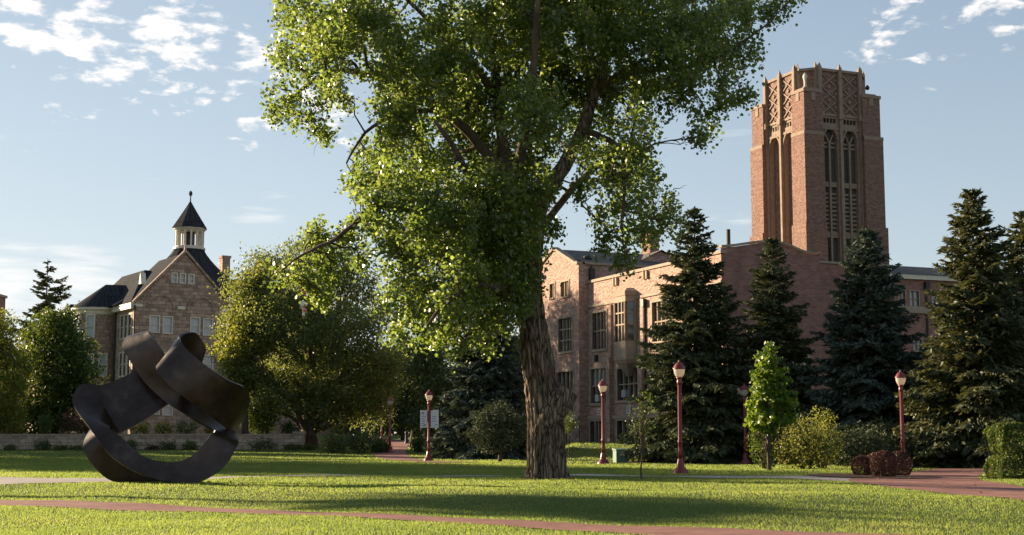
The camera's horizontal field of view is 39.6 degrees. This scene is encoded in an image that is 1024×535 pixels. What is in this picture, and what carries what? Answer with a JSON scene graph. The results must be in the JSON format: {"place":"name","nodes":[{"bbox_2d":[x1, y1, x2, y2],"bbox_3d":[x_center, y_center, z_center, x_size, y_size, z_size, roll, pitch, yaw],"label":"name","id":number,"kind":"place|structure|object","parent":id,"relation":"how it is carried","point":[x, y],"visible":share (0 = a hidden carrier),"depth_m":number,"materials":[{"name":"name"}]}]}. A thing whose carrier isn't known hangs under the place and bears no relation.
{"place":"outdoors","nodes":[
{"label":"outdoors","id":0,"kind":"place"},
{"bbox_2d":[368,435,468,462],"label":"path","id":1,"kind":"structure","parent":0,"point":[399,447],"depth_m":101.11,"materials":[{"name":"brick"}]},
{"bbox_2d":[0,474,853,484],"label":"cross path","id":2,"kind":"structure","parent":0,"point":[12,480],"depth_m":49.55,"materials":[{"name":"concrete"}]},
{"bbox_2d":[0,500,908,534],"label":"path","id":3,"kind":"structure","parent":0,"point":[659,530],"depth_m":29.09,"materials":[{"name":"brick"}]},
{"bbox_2d":[0,435,1023,534],"bbox_3d":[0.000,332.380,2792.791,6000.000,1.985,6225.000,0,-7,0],"label":"ground","id":4,"kind":"structure","parent":0,"point":[398,437],"depth_m":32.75,"materials":[{"name":"green plant"}]},
{"bbox_2d":[0,294,7,381],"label":"brick block","id":5,"kind":"structure","parent":4,"relation":"on","point":[2,300],"depth_m":198.68,"materials":[{"name":"brick"}]},
{"bbox_2d":[3,443,17,449],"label":"shrub","id":6,"kind":"object","parent":4,"relation":"on","point":[10,447],"visible":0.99,"depth_m":110.69,"materials":[{"name":"green plant"}]},
{"bbox_2d":[3,419,26,433],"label":"flower clump","id":7,"kind":"object","parent":4,"relation":"on","point":[16,428],"visible":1,"depth_m":114.22,"materials":[{"name":"green plant"}]},
{"bbox_2d":[0,308,43,433],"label":"linden tree","id":8,"kind":"object","parent":4,"relation":"on","point":[9,351],"visible":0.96,"depth_m":116.12,"materials":[{"name":"green plant"}]},
{"bbox_2d":[4,259,72,405],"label":"spruce tree","id":9,"kind":"object","parent":4,"relation":"on","point":[49,298],"visible":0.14,"depth_m":215.45,"materials":[{"name":"green plant"}]},
{"bbox_2d":[34,438,52,449],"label":"shrub","id":10,"kind":"object","parent":4,"relation":"on","point":[43,445],"visible":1,"depth_m":110.66,"materials":[{"name":"green plant"}]},
{"bbox_2d":[34,411,53,433],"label":"shrub","id":11,"kind":"object","parent":4,"relation":"on","point":[41,424],"visible":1,"depth_m":114.42,"materials":[{"name":"green plant"}]},
{"bbox_2d":[2,301,114,433],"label":"maple tree","id":12,"kind":"object","parent":4,"relation":"on","point":[57,337],"visible":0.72,"depth_m":122.22,"materials":[{"name":"green plant"}]},
{"bbox_2d":[52,444,69,449],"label":"shrub","id":13,"kind":"object","parent":4,"relation":"on","point":[61,447],"visible":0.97,"depth_m":110.59,"materials":[{"name":"green plant"}]},
{"bbox_2d":[56,409,84,433],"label":"shrub","id":14,"kind":"object","parent":4,"relation":"on","point":[73,420],"visible":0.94,"depth_m":114.52,"materials":[{"name":"green plant"}]},
{"bbox_2d":[67,442,83,449],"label":"shrub","id":15,"kind":"object","parent":4,"relation":"on","point":[78,447],"visible":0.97,"depth_m":110.69,"materials":[{"name":"green plant"}]},
{"bbox_2d":[76,423,89,433],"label":"flower clump","id":16,"kind":"object","parent":4,"relation":"on","point":[86,429],"visible":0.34,"depth_m":114.16,"materials":[{"name":"green plant"}]},
{"bbox_2d":[126,436,141,449],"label":"shrub","id":17,"kind":"object","parent":4,"relation":"on","point":[132,443],"visible":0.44,"depth_m":110.71,"materials":[{"name":"green plant"}]},
{"bbox_2d":[128,421,151,433],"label":"flower clump","id":18,"kind":"object","parent":4,"relation":"on","point":[142,430],"visible":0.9,"depth_m":114.37,"materials":[{"name":"green plant"}]},
{"bbox_2d":[144,444,159,449],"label":"shrub","id":19,"kind":"object","parent":4,"relation":"on","point":[151,447],"visible":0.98,"depth_m":110.61,"materials":[{"name":"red plant"}]},
{"bbox_2d":[0,431,306,449],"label":"stone wall","id":20,"kind":"structure","parent":4,"relation":"on","point":[24,441],"depth_m":111.91,"materials":[{"name":"stone"}]},
{"bbox_2d":[72,331,248,483],"bbox_3d":[-11.459,4.498,46.159,5.833,4.957,2.839,0,-7,0],"label":"ribbon sculpture","id":21,"kind":"object","parent":4,"relation":"on","point":[180,376],"visible":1,"depth_m":45.92,"materials":[{"name":"metal"}]},
{"bbox_2d":[152,420,175,433],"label":"flower clump","id":22,"kind":"object","parent":4,"relation":"on","point":[163,427],"visible":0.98,"depth_m":114.32,"materials":[{"name":"green plant"}]},
{"bbox_2d":[157,439,177,449],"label":"shrub","id":23,"kind":"object","parent":4,"relation":"on","point":[169,446],"visible":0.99,"depth_m":110.62,"materials":[{"name":"green plant"}]},
{"bbox_2d":[28,191,334,434],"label":"sandstone hall","id":24,"kind":"structure","parent":4,"relation":"on","point":[168,301],"depth_m":165.01,"materials":[{"name":"brown stone"}]},
{"bbox_2d":[118,352,122,376],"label":"window","id":25,"kind":"structure","parent":24,"relation":"in","point":[120,352],"depth_m":164.11,"materials":[{"name":"beige paint"}]},
{"bbox_2d":[119,315,123,339],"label":"window","id":26,"kind":"structure","parent":24,"relation":"in","point":[120,315],"depth_m":164.59,"materials":[{"name":"beige paint"}]},
{"bbox_2d":[123,314,127,338],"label":"window","id":27,"kind":"structure","parent":24,"relation":"in","point":[126,320],"depth_m":163.47,"materials":[{"name":"beige paint"}]},
{"bbox_2d":[149,315,159,332],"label":"window","id":28,"kind":"structure","parent":24,"relation":"in","point":[154,320],"depth_m":161.76,"materials":[{"name":"grey glass"}]},
{"bbox_2d":[162,316,172,333],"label":"window","id":29,"kind":"structure","parent":24,"relation":"in","point":[167,325],"depth_m":162.60,"materials":[{"name":"grey glass"}]},
{"bbox_2d":[162,404,172,415],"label":"window","id":30,"kind":"structure","parent":24,"relation":"in","point":[167,410],"depth_m":161.57,"materials":[{"name":"grey glass"}]},
{"bbox_2d":[171,272,177,282],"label":"window","id":31,"kind":"structure","parent":24,"relation":"in","point":[174,276],"depth_m":163.51,"materials":[{"name":"grey glass"}]},
{"bbox_2d":[179,273,185,283],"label":"window","id":32,"kind":"structure","parent":24,"relation":"in","point":[182,280],"depth_m":164.07,"materials":[{"name":"grey glass"}]},
{"bbox_2d":[188,273,194,284],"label":"window","id":33,"kind":"structure","parent":24,"relation":"in","point":[191,277],"depth_m":164.59,"materials":[{"name":"grey glass"}]},
{"bbox_2d":[190,317,200,334],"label":"window","id":34,"kind":"structure","parent":24,"relation":"in","point":[195,322],"depth_m":164.35,"materials":[{"name":"grey glass"}]},
{"bbox_2d":[203,318,213,335],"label":"window","id":35,"kind":"structure","parent":24,"relation":"in","point":[207,329],"depth_m":165.20,"materials":[{"name":"grey glass"}]},
{"bbox_2d":[203,355,213,369],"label":"window","id":36,"kind":"structure","parent":24,"relation":"in","point":[207,360],"depth_m":164.79,"materials":[{"name":"grey glass"}]},
{"bbox_2d":[174,420,199,433],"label":"flower clump","id":37,"kind":"object","parent":4,"relation":"on","point":[181,427],"visible":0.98,"depth_m":114.40,"materials":[{"name":"green plant"}]},
{"bbox_2d":[181,439,198,449],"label":"shrub","id":38,"kind":"object","parent":4,"relation":"on","point":[190,446],"visible":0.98,"depth_m":110.58,"materials":[{"name":"green plant"}]},
{"bbox_2d":[203,255,284,433],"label":"ash tree","id":39,"kind":"object","parent":4,"relation":"on","point":[235,337],"visible":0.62,"depth_m":114.08,"materials":[{"name":"green plant"}]},
{"bbox_2d":[245,436,278,449],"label":"shrub","id":40,"kind":"object","parent":4,"relation":"on","point":[257,446],"visible":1,"depth_m":110.72,"materials":[{"name":"green plant"}]},
{"bbox_2d":[240,397,284,433],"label":"round shrub","id":41,"kind":"object","parent":4,"relation":"on","point":[254,422],"visible":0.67,"depth_m":115.30,"materials":[{"name":"green plant"}]},
{"bbox_2d":[2,367,524,436],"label":"wood","id":42,"kind":"object","parent":4,"relation":"on","point":[386,430],"depth_m":250.98,"materials":[{"name":"green plant"}]},
{"bbox_2d":[279,421,299,433],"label":"flower clump","id":43,"kind":"object","parent":4,"relation":"on","point":[286,426],"visible":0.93,"depth_m":114.31,"materials":[{"name":"green plant"}]},
{"bbox_2d":[281,442,302,449],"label":"shrub","id":44,"kind":"object","parent":4,"relation":"on","point":[291,447],"visible":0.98,"depth_m":110.58,"materials":[{"name":"green plant"}]},
{"bbox_2d":[299,442,318,449],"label":"shrub","id":45,"kind":"object","parent":4,"relation":"on","point":[306,446],"visible":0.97,"depth_m":110.55,"materials":[{"name":"green plant"}]},
{"bbox_2d":[207,233,419,446],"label":"elm tree","id":46,"kind":"object","parent":4,"relation":"on","point":[316,338],"visible":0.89,"depth_m":114.41,"materials":[{"name":"green plant"}]},
{"bbox_2d":[317,431,348,452],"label":"path shrub","id":47,"kind":"object","parent":4,"relation":"on","point":[332,445],"visible":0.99,"depth_m":105.00,"materials":[{"name":"green plant"}]},
{"bbox_2d":[343,426,379,452],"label":"path shrub","id":48,"kind":"object","parent":4,"relation":"on","point":[360,445],"visible":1,"depth_m":104.92,"materials":[{"name":"green plant"}]},
{"bbox_2d":[319,343,406,434],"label":"woodland tree","id":49,"kind":"object","parent":4,"relation":"on","point":[357,429],"visible":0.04,"depth_m":163.89,"materials":[{"name":"green plant"}]},
{"bbox_2d":[368,437,392,452],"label":"path shrub","id":50,"kind":"object","parent":4,"relation":"on","point":[381,446],"visible":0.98,"depth_m":104.79,"materials":[{"name":"green plant"}]},
{"bbox_2d":[386,396,393,452],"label":"street lamp","id":51,"kind":"object","parent":4,"relation":"on","point":[390,400],"visible":1,"depth_m":105.11,"materials":[{"name":"red metal"}]},
{"bbox_2d":[361,332,442,439],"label":"woodland tree","id":52,"kind":"object","parent":4,"relation":"on","point":[400,422],"visible":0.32,"depth_m":176.50,"materials":[{"name":"green plant"}]},
{"bbox_2d":[408,432,426,452],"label":"path shrub","id":53,"kind":"object","parent":4,"relation":"on","point":[418,443],"visible":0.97,"depth_m":104.97,"materials":[{"name":"green plant"}]},
{"bbox_2d":[378,334,463,436],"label":"woodland tree","id":54,"kind":"object","parent":4,"relation":"on","point":[425,433],"visible":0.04,"depth_m":213.35,"materials":[{"name":"green plant"}]},
{"bbox_2d":[424,390,433,460],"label":"street lamp","id":55,"kind":"object","parent":4,"relation":"on","point":[429,396],"visible":0.98,"depth_m":87.72,"materials":[{"name":"red metal"}]},
{"bbox_2d":[420,410,438,427],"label":"lamp banner","id":56,"kind":"object","parent":55,"relation":"attached to","point":[434,418],"visible":1,"depth_m":87.85,"materials":[{"name":"fabric"}]},
{"bbox_2d":[401,339,459,435],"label":"woodland tree","id":57,"kind":"object","parent":4,"relation":"on","point":[433,374],"visible":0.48,"depth_m":158.52,"materials":[{"name":"green plant"}]},
{"bbox_2d":[421,307,526,459],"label":"spruce tree","id":58,"kind":"object","parent":4,"relation":"on","point":[479,381],"visible":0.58,"depth_m":90.27,"materials":[{"name":"green plant"}]},
{"bbox_2d":[459,399,526,461],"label":"crabapple tree","id":59,"kind":"object","parent":4,"relation":"on","point":[490,435],"visible":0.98,"depth_m":79.61,"materials":[{"name":"leaf"},{"name":"bark"}]},
{"bbox_2d":[503,333,526,411],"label":"woodland tree","id":60,"kind":"object","parent":4,"relation":"on","point":[523,405],"visible":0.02,"depth_m":147.64,"materials":[{"name":"green plant"}]},
{"bbox_2d":[259,0,807,478],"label":"cottonwood tree","id":61,"kind":"object","parent":4,"relation":"on","point":[477,242],"visible":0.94,"depth_m":47.86,"materials":[{"name":"green plant"}]},
{"bbox_2d":[300,289,306,315],"bbox_3d":[-6.696,1.127,45.789,0.227,0.880,0.085,2,-7,-17],"label":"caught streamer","id":62,"kind":"object","parent":61,"relation":"attached to","point":[303,308],"visible":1,"depth_m":45.77,"materials":[{"name":"white fabric"}]},
{"bbox_2d":[93,471,1016,515],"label":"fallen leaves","id":63,"kind":"object","parent":4,"relation":"on","point":[551,482],"visible":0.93,"depth_m":43.03,"materials":[{"name":"brown plant"}]},
{"bbox_2d":[564,413,578,460],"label":"sapling","id":64,"kind":"object","parent":4,"relation":"on","point":[570,426],"visible":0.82,"depth_m":81.42,"materials":[{"name":"green plant"}]},
{"bbox_2d":[597,379,608,463],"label":"street lamp","id":65,"kind":"object","parent":4,"relation":"on","point":[602,385],"visible":0.96,"depth_m":73.39,"materials":[{"name":"red metal"}]},
{"bbox_2d":[612,448,627,462],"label":"utility cabinet","id":66,"kind":"object","parent":4,"relation":"on","point":[617,452],"visible":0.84,"depth_m":78.04,"materials":[{"name":"metal"}]},
{"bbox_2d":[624,389,659,479],"bbox_3d":[4.429,5.816,48.952,1.160,3.251,0.984,4,-8,-31],"label":"sapling","id":67,"kind":"object","parent":4,"relation":"on","point":[641,424],"visible":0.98,"depth_m":49.01,"materials":[{"name":"green plant"}]},
{"bbox_2d":[591,461,739,463],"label":"mulch bed","id":68,"kind":"object","parent":4,"relation":"on","point":[644,462],"visible":0.13,"depth_m":78.94,"materials":[{"name":"brown soil"}]},
{"bbox_2d":[615,206,779,463],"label":"spruce tree","id":69,"kind":"object","parent":68,"relation":"on","point":[712,425],"visible":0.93,"depth_m":78.73,"materials":[{"name":"green plant"}]},
{"bbox_2d":[724,237,828,462],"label":"spruce tree","id":70,"kind":"object","parent":68,"relation":"on","point":[781,329],"visible":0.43,"depth_m":80.05,"materials":[{"name":"green plant"}]},
{"bbox_2d":[791,226,927,461],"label":"spruce tree","id":71,"kind":"object","parent":68,"relation":"on","point":[865,370],"visible":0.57,"depth_m":75.98,"materials":[{"name":"green plant"}]},
{"bbox_2d":[673,360,687,473],"bbox_3d":[6.655,5.966,56.444,0.620,4.624,0.620,0,-7,0],"label":"street lamp","id":72,"kind":"object","parent":4,"relation":"on","point":[679,368],"visible":0.97,"depth_m":56.37,"materials":[{"name":"red metal"}]},
{"bbox_2d":[542,229,891,442],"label":"collegiate hall","id":73,"kind":"structure","parent":4,"relation":"on","point":[596,317],"depth_m":101.10,"materials":[{"name":"brick"}]},
{"bbox_2d":[549,282,554,299],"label":"window","id":74,"kind":"structure","parent":73,"relation":"in","point":[551,283],"depth_m":110.49,"materials":[{"name":"stone"}]},
{"bbox_2d":[557,314,572,354],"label":"window","id":75,"kind":"structure","parent":73,"relation":"in","point":[567,324],"depth_m":108.00,"materials":[{"name":"glass"}]},
{"bbox_2d":[556,368,573,412],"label":"window","id":76,"kind":"structure","parent":73,"relation":"in","point":[566,378],"depth_m":107.42,"materials":[{"name":"glass"}]},
{"bbox_2d":[560,279,569,298],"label":"window","id":77,"kind":"structure","parent":73,"relation":"in","point":[566,286],"depth_m":108.52,"materials":[{"name":"stone"}]},
{"bbox_2d":[564,420,571,441],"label":"window","id":78,"kind":"structure","parent":73,"relation":"in","point":[570,436],"depth_m":106.69,"materials":[{"name":"stone"}]},
{"bbox_2d":[589,365,605,405],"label":"window","id":79,"kind":"structure","parent":73,"relation":"in","point":[599,373],"depth_m":104.44,"materials":[{"name":"stone"}]},
{"bbox_2d":[589,419,605,442],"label":"window","id":80,"kind":"structure","parent":73,"relation":"in","point":[597,423],"depth_m":104.09,"materials":[{"name":"stone"}]},
{"bbox_2d":[591,308,607,352],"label":"window","id":81,"kind":"structure","parent":73,"relation":"in","point":[601,324],"depth_m":104.32,"materials":[{"name":"stone"}]},
{"bbox_2d":[615,418,636,442],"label":"window","id":82,"kind":"structure","parent":73,"relation":"in","point":[623,427],"depth_m":100.03,"materials":[{"name":"stone"}]},
{"bbox_2d":[616,366,637,402],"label":"window","id":83,"kind":"structure","parent":73,"relation":"in","point":[630,383],"depth_m":99.73,"materials":[{"name":"glass"}]},
{"bbox_2d":[650,299,669,342],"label":"window","id":84,"kind":"structure","parent":73,"relation":"in","point":[659,319],"depth_m":96.29,"materials":[{"name":"stone"}]},
{"bbox_2d":[739,384,751,463],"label":"street lamp","id":85,"kind":"object","parent":4,"relation":"on","point":[743,389],"visible":0.96,"depth_m":75.98,"materials":[{"name":"red metal"}]},
{"bbox_2d":[746,418,780,468],"bbox_3d":[11.234,7.714,63.612,1.711,2.722,1.838,0,-7,0],"label":"green shrub","id":86,"kind":"object","parent":4,"relation":"on","point":[759,445],"visible":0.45,"depth_m":63.30,"materials":[{"name":"green plant"}]},
{"bbox_2d":[742,341,799,470],"bbox_3d":[10.940,5.885,60.043,2.505,5.642,2.034,0,-7,0],"label":"young tree","id":87,"kind":"object","parent":4,"relation":"on","point":[766,408],"visible":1,"depth_m":59.92,"materials":[{"name":"green plant"}]},
{"bbox_2d":[772,412,842,468],"bbox_3d":[12.940,7.637,62.516,3.231,2.597,3.123,0,-7,0],"label":"yellow shrub","id":88,"kind":"object","parent":4,"relation":"on","point":[800,446],"visible":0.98,"depth_m":62.18,"materials":[{"name":"green plant"}]},
{"bbox_2d":[750,62,888,264],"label":"carillon tower","id":89,"kind":"structure","parent":4,"relation":"on","point":[817,166],"depth_m":139.82,"materials":[{"name":"brick"}]},
{"bbox_2d":[805,405,849,467],"bbox_3d":[14.176,7.700,64.563,2.141,2.932,1.902,0,-7,0],"label":"yellow shrub","id":90,"kind":"object","parent":4,"relation":"on","point":[821,419],"visible":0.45,"depth_m":64.48,"materials":[{"name":"green plant"}]},
{"bbox_2d":[810,419,900,466],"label":"juniper","id":91,"kind":"object","parent":4,"relation":"on","point":[858,441],"visible":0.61,"depth_m":66.61,"materials":[{"name":"green plant"}]},
{"bbox_2d":[805,473,939,477],"bbox_3d":[12.759,7.459,50.966,4.856,0.090,6.195,0,-7,0],"label":"mulch bed","id":92,"kind":"object","parent":4,"relation":"on","point":[852,475],"visible":0.94,"depth_m":51.00,"materials":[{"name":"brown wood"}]},
{"bbox_2d":[851,455,871,474],"bbox_3d":[12.954,7.356,52.699,0.821,0.820,0.778,0,-7,0],"label":"barberry bush","id":93,"kind":"object","parent":92,"relation":"on","point":[856,466],"visible":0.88,"depth_m":52.52,"materials":[{"name":"red plant"}]},
{"bbox_2d":[870,450,899,476],"bbox_3d":[13.439,7.101,51.324,1.073,1.046,1.013,0,-7,0],"label":"barberry bush","id":94,"kind":"object","parent":92,"relation":"on","point":[894,461],"visible":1,"depth_m":51.09,"materials":[{"name":"red plant"}]},
{"bbox_2d":[886,451,912,475],"bbox_3d":[14.554,7.386,53.500,1.031,1.022,0.994,0,-7,0],"label":"barberry bush","id":95,"kind":"object","parent":92,"relation":"on","point":[907,467],"visible":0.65,"depth_m":53.23,"materials":[{"name":"red plant"}]},
{"bbox_2d":[864,452,885,473],"bbox_3d":[13.918,7.524,54.487,0.934,0.922,0.898,0,-7,0],"label":"barberry bush","id":96,"kind":"object","parent":4,"relation":"on","point":[870,454],"visible":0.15,"depth_m":54.38,"materials":[{"name":"red plant"}]},
{"bbox_2d":[895,370,906,466],"bbox_3d":[17.165,6.745,62.655,0.620,4.504,0.620,2,-7,-20],"label":"street lamp","id":97,"kind":"object","parent":4,"relation":"on","point":[900,377],"visible":0.79,"depth_m":62.66,"materials":[{"name":"red metal"}]},
{"bbox_2d":[893,343,950,459],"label":"spruce tree","id":98,"kind":"object","parent":4,"relation":"on","point":[913,382],"visible":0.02,"depth_m":73.64,"materials":[{"name":"green plant"}]},
{"bbox_2d":[890,266,1021,368],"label":"wing","id":99,"kind":"structure","parent":4,"relation":"on","point":[915,280],"depth_m":141.22,"materials":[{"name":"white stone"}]},
{"bbox_2d":[897,289,906,305],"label":"window","id":100,"kind":"structure","parent":99,"relation":"in","point":[900,296],"depth_m":140.58,"materials":[{"name":"glass"}]},
{"bbox_2d":[909,290,919,306],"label":"window","id":101,"kind":"structure","parent":99,"relation":"in","point":[913,295],"depth_m":141.20,"materials":[{"name":"glass"}]},
{"bbox_2d":[913,339,922,351],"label":"window","id":102,"kind":"structure","parent":99,"relation":"in","point":[916,346],"depth_m":140.68,"materials":[{"name":"glass"}]},
{"bbox_2d":[981,209,1023,413],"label":"spruce tree","id":103,"kind":"object","parent":4,"relation":"on","point":[1014,258],"visible":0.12,"depth_m":73.23,"materials":[{"name":"green plant"}]},
{"bbox_2d":[982,421,1023,479],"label":"clipped hedge","id":104,"kind":"object","parent":4,"relation":"on","point":[1000,431],"visible":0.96,"depth_m":49.04,"materials":[{"name":"green plant"}]},
{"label":"mulch bed","id":105,"kind":"structure","parent":4,"relation":"on","visible":0},
{"bbox_2d":[857,416,919,464],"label":"juniper","id":106,"kind":"object","parent":105,"relation":"on","point":[880,425],"visible":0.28,"depth_m":71.16,"materials":[{"name":"green plant"}]},
{"bbox_2d":[889,188,1023,467],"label":"spruce tree","id":107,"kind":"object","parent":105,"relation":"on","point":[973,395],"visible":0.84,"depth_m":66.16,"materials":[{"name":"green plant"}]},
{"bbox_2d":[0,0,1023,434],"label":"sky","id":108,"kind":"structure","parent":0,"point":[112,112],"materials":[{"name":"blue"}]},
{"bbox_2d":[848,468,1023,499],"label":"path","id":109,"kind":"structure","parent":0,"point":[958,481],"depth_m":44.05,"materials":[{"name":"brick"}]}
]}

